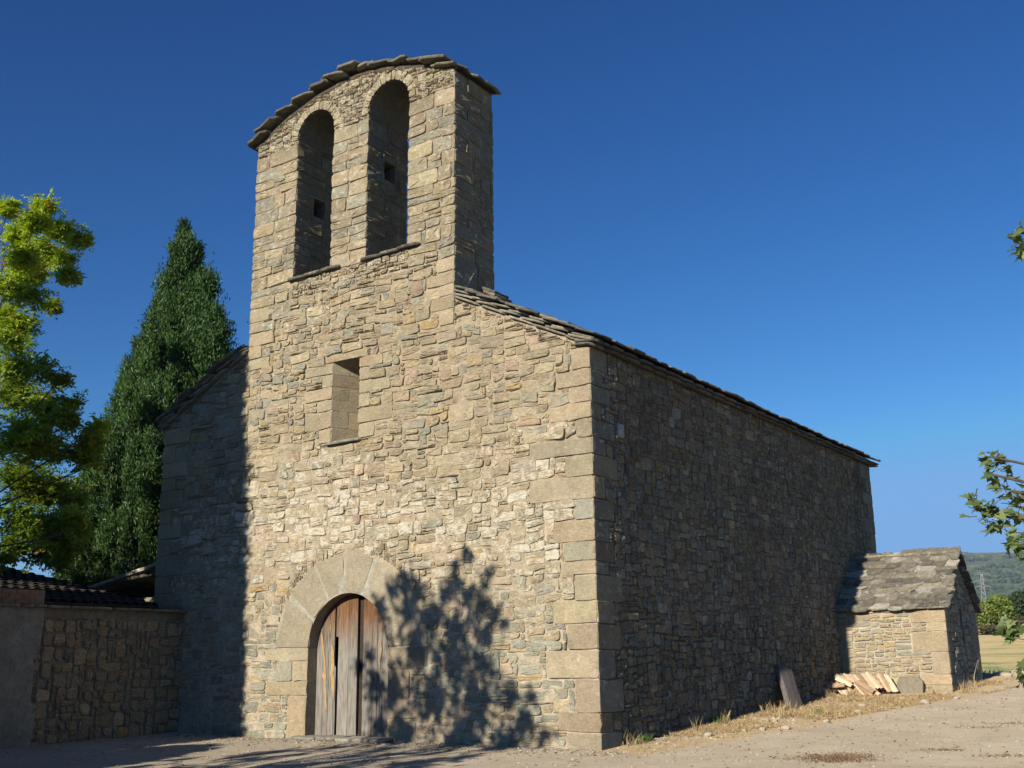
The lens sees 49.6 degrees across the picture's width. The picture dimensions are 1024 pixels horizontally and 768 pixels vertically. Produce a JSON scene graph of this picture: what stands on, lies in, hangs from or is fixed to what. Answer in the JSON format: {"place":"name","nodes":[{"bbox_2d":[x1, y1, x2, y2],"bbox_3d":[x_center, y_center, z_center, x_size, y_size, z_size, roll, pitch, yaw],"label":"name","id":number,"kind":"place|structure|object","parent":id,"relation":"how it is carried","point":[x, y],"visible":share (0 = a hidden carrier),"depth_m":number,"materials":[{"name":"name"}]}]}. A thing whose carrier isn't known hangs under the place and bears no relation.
{"place":"outdoors","nodes":[
{"label":"outdoors","id":0,"kind":"place"},
{"bbox_2d":[0,552,1023,767],"bbox_3d":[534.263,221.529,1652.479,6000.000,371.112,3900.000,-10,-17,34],"label":"ground","id":1,"kind":"structure","parent":0,"point":[995,653],"depth_m":17.05,"materials":[{"name":"beige soil"}]},
{"bbox_2d":[0,187,112,576],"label":"locust tree","id":2,"kind":"object","parent":1,"relation":"on","point":[54,538],"visible":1,"depth_m":22.52,"materials":[{"name":"green plant"}]},
{"bbox_2d":[0,567,187,748],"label":"roadside shed","id":3,"kind":"structure","parent":1,"relation":"on","point":[81,663],"depth_m":20.71,"materials":[{"name":"stone"}]},
{"bbox_2d":[88,562,155,601],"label":"roof","id":4,"kind":"structure","parent":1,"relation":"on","point":[139,583],"depth_m":24.69,"materials":[{"name":"stone"}]},
{"bbox_2d":[51,214,249,586],"bbox_3d":[-9.843,1.978,31.873,6.167,14.556,6.129,-10,-17,34],"label":"cypress tree","id":5,"kind":"object","parent":1,"relation":"on","point":[184,345],"visible":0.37,"depth_m":30.60,"materials":[{"name":"green plant"}]},
{"bbox_2d":[153,54,880,750],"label":"stone church","id":6,"kind":"structure","parent":1,"relation":"on","point":[425,482],"depth_m":20.68,"materials":[{"name":"stone"}]},
{"bbox_2d":[315,594,388,735],"bbox_3d":[-2.811,5.083,20.072,1.922,2.500,0.127,-10,-17,34],"label":"door","id":7,"kind":"structure","parent":6,"relation":"in","point":[343,622],"depth_m":20.07,"materials":[{"name":"brown wood"}]},
{"bbox_2d":[826,683,844,687],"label":"roof tile","id":8,"kind":"object","parent":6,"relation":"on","point":[832,685],"visible":1,"depth_m":24.49,"materials":[{"name":"ceramic"}]},
{"bbox_2d":[835,676,853,686],"bbox_3d":[7.352,6.572,24.466,0.151,0.059,0.417,-4,13,-35],"label":"roof tile","id":9,"kind":"object","parent":8,"relation":"on","point":[841,680],"visible":1,"depth_m":24.44,"materials":[{"name":"ceramic"}]},
{"bbox_2d":[834,674,853,683],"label":"roof tile","id":10,"kind":"object","parent":9,"relation":"on","point":[836,675],"visible":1,"depth_m":24.62,"materials":[{"name":"ceramic"}]},
{"bbox_2d":[86,685,1022,767],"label":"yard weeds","id":11,"kind":"object","parent":1,"relation":"on","point":[680,736],"visible":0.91,"depth_m":16.67,"materials":[{"name":"plant"}]},
{"bbox_2d":[704,732,711,736],"bbox_3d":[3.186,5.703,17.988,0.134,0.084,0.119,-15,-27,17],"label":"loose stone","id":12,"kind":"object","parent":1,"relation":"on","point":[709,734],"visible":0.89,"depth_m":17.95,"materials":[{"name":"beige stone"}]},
{"bbox_2d":[629,706,823,743],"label":"green weeds","id":13,"kind":"object","parent":1,"relation":"on","point":[651,737],"visible":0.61,"depth_m":17.61,"materials":[{"name":"plant"}]},
{"bbox_2d":[782,726,790,729],"bbox_3d":[4.584,5.745,18.477,0.126,0.088,0.126,-1,-22,24],"label":"loose stone","id":14,"kind":"object","parent":1,"relation":"on","point":[786,727],"visible":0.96,"depth_m":18.43,"materials":[{"name":"beige stone"}]},
{"bbox_2d":[774,664,802,708],"bbox_3d":[5.602,6.153,22.340,0.724,0.974,0.465,12,-19,-41],"label":"wooden plank","id":15,"kind":"object","parent":1,"relation":"on","point":[786,680],"visible":0.91,"depth_m":22.29,"materials":[{"name":"grey wood"}]},
{"bbox_2d":[621,676,1017,745],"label":"dry grass","id":16,"kind":"structure","parent":1,"relation":"on","point":[869,707],"depth_m":21.10,"materials":[{"name":"beige plant"}]},
{"bbox_2d":[853,682,868,695],"bbox_3d":[7.689,6.705,24.353,0.151,0.059,0.417,30,12,-40],"label":"roof tile","id":17,"kind":"object","parent":1,"relation":"on","point":[861,689],"visible":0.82,"depth_m":24.30,"materials":[{"name":"ceramic"}]},
{"bbox_2d":[862,673,878,689],"bbox_3d":[7.973,6.607,24.613,0.157,0.433,0.061,28,-74,-40],"label":"roof tile","id":18,"kind":"object","parent":1,"relation":"on","point":[869,681],"visible":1,"depth_m":24.57,"materials":[{"name":"ceramic"}]},
{"bbox_2d":[867,683,881,695],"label":"roof tile","id":19,"kind":"object","parent":1,"relation":"on","point":[877,692],"visible":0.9,"depth_m":24.10,"materials":[{"name":"ceramic"}]},
{"bbox_2d":[868,673,883,690],"bbox_3d":[8.085,6.594,24.561,0.062,0.442,0.160,-44,-48,7],"label":"roof tile","id":20,"kind":"object","parent":1,"relation":"on","point":[876,681],"visible":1,"depth_m":24.50,"materials":[{"name":"ceramic"}]},
{"bbox_2d":[865,672,881,689],"bbox_3d":[8.036,6.588,24.604,0.168,0.463,0.066,22,-68,-38],"label":"roof tile","id":21,"kind":"object","parent":20,"relation":"on","point":[871,679],"visible":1,"depth_m":24.56,"materials":[{"name":"ceramic"}]},
{"bbox_2d":[886,675,898,692],"bbox_3d":[8.444,6.645,24.565,0.058,0.412,0.150,-41,-40,20],"label":"roof tile","id":22,"kind":"object","parent":1,"relation":"on","point":[892,684],"visible":0.98,"depth_m":24.52,"materials":[{"name":"ceramic"}]},
{"bbox_2d":[776,720,1023,765],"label":"creeping weeds","id":23,"kind":"object","parent":1,"relation":"on","point":[836,758],"visible":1,"depth_m":14.84,"materials":[{"name":"brown plant"}]},
{"bbox_2d":[834,546,983,691],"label":"stone outbuilding","id":24,"kind":"structure","parent":1,"relation":"on","point":[910,612],"depth_m":25.45,"materials":[{"name":"beige stone"}]},
{"bbox_2d":[897,676,923,692],"bbox_3d":[8.837,6.710,24.562,0.590,0.453,0.169,-10,-17,34],"label":"leaning slab","id":25,"kind":"object","parent":1,"relation":"on","point":[909,684],"depth_m":24.52,"materials":[{"name":"beige stone"}]},
{"bbox_2d":[920,699,929,703],"bbox_3d":[8.158,6.287,21.862,0.160,0.110,0.168,10,-19,4],"label":"loose stone","id":26,"kind":"object","parent":1,"relation":"on","point":[923,701],"visible":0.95,"depth_m":21.80,"materials":[{"name":"beige stone"}]},
{"bbox_2d":[975,572,990,599],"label":"power pylon","id":27,"kind":"object","parent":1,"relation":"on","point":[982,597],"visible":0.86,"depth_m":817.89,"materials":[{"name":"metal"}]},
{"bbox_2d":[976,601,1000,625],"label":"tree","id":28,"kind":"object","parent":1,"relation":"on","point":[988,615],"visible":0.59,"depth_m":96.82,"materials":[{"name":"green plant"}]},
{"bbox_2d":[959,221,1023,687],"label":"plane tree","id":29,"kind":"object","parent":1,"relation":"on","point":[1011,633],"visible":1,"depth_m":9.80,"materials":[{"name":"green plant"}]},
{"bbox_2d":[977,624,1005,634],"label":"field bush","id":30,"kind":"object","parent":1,"relation":"on","point":[987,629],"visible":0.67,"depth_m":92.83,"materials":[{"name":"green plant"}]},
{"bbox_2d":[961,551,1023,600],"bbox_3d":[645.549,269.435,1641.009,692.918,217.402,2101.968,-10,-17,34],"label":"woodland","id":31,"kind":"object","parent":1,"relation":"on","point":[1014,571],"visible":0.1,"depth_m":1844.35,"materials":[{"name":"green plant"}]},
{"bbox_2d":[992,672,1001,675],"bbox_3d":[11.994,7.168,27.305,0.262,0.138,0.218,8,-17,-32],"label":"loose stone","id":32,"kind":"object","parent":1,"relation":"on","point":[996,674],"visible":0.7,"depth_m":27.23,"materials":[{"name":"grey stone"}]},
{"bbox_2d":[980,594,1015,623],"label":"tree","id":33,"kind":"object","parent":1,"relation":"on","point":[1003,606],"visible":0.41,"depth_m":100.05,"materials":[{"name":"green plant"}]},
{"bbox_2d":[1001,673,1012,676],"bbox_3d":[12.024,7.089,26.921,0.223,0.141,0.302,6,-16,-26],"label":"loose stone","id":34,"kind":"object","parent":1,"relation":"on","point":[1006,674],"visible":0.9,"depth_m":26.83,"materials":[{"name":"beige stone"}]},
{"bbox_2d":[1002,593,1023,616],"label":"field bush","id":35,"kind":"object","parent":1,"relation":"on","point":[1017,600],"visible":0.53,"depth_m":132.79,"materials":[{"name":"green plant"}]},
{"bbox_2d":[1012,589,1023,597],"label":"field bush","id":36,"kind":"object","parent":1,"relation":"on","point":[1020,592],"visible":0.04,"depth_m":142.91,"materials":[{"name":"green plant"}]},
{"bbox_2d":[1014,614,1023,625],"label":"field bush","id":37,"kind":"object","parent":1,"relation":"on","point":[1020,618],"visible":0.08,"depth_m":106.61,"materials":[{"name":"green plant"}]},
{"bbox_2d":[0,0,1023,576],"label":"sky","id":38,"kind":"structure","parent":0,"point":[804,211],"materials":[{"name":"blue"}]},
{"bbox_2d":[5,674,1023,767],"bbox_3d":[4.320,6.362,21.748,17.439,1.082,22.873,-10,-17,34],"label":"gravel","id":39,"kind":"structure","parent":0,"point":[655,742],"depth_m":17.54,"materials":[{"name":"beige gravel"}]},
{"bbox_2d":[126,699,1023,767],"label":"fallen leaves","id":40,"kind":"object","parent":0,"point":[450,745],"visible":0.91,"depth_m":17.61,"materials":[{"name":"brown plant"}]},
{"bbox_2d":[982,668,1013,673],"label":"field grass","id":41,"kind":"structure","parent":0,"point":[993,672],"depth_m":29.91,"materials":[{"name":"plant"}]},
{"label":"roof tile","id":42,"kind":"object","parent":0,"visible":0},
{"bbox_2d":[879,673,892,692],"bbox_3d":[8.325,6.637,24.631,0.066,0.463,0.168,-39,-39,19],"label":"roof tile","id":43,"kind":"object","parent":42,"relation":"on","point":[885,681],"visible":1,"depth_m":24.59,"materials":[{"name":"ceramic"}]},
{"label":"roof tile","id":44,"kind":"object","parent":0,"visible":0},
{"bbox_2d":[856,680,875,693],"bbox_3d":[7.754,6.609,24.219,0.161,0.063,0.444,-9,22,-31],"label":"roof tile","id":45,"kind":"object","parent":44,"relation":"on","point":[861,683],"visible":1,"depth_m":24.20,"materials":[{"name":"ceramic"}]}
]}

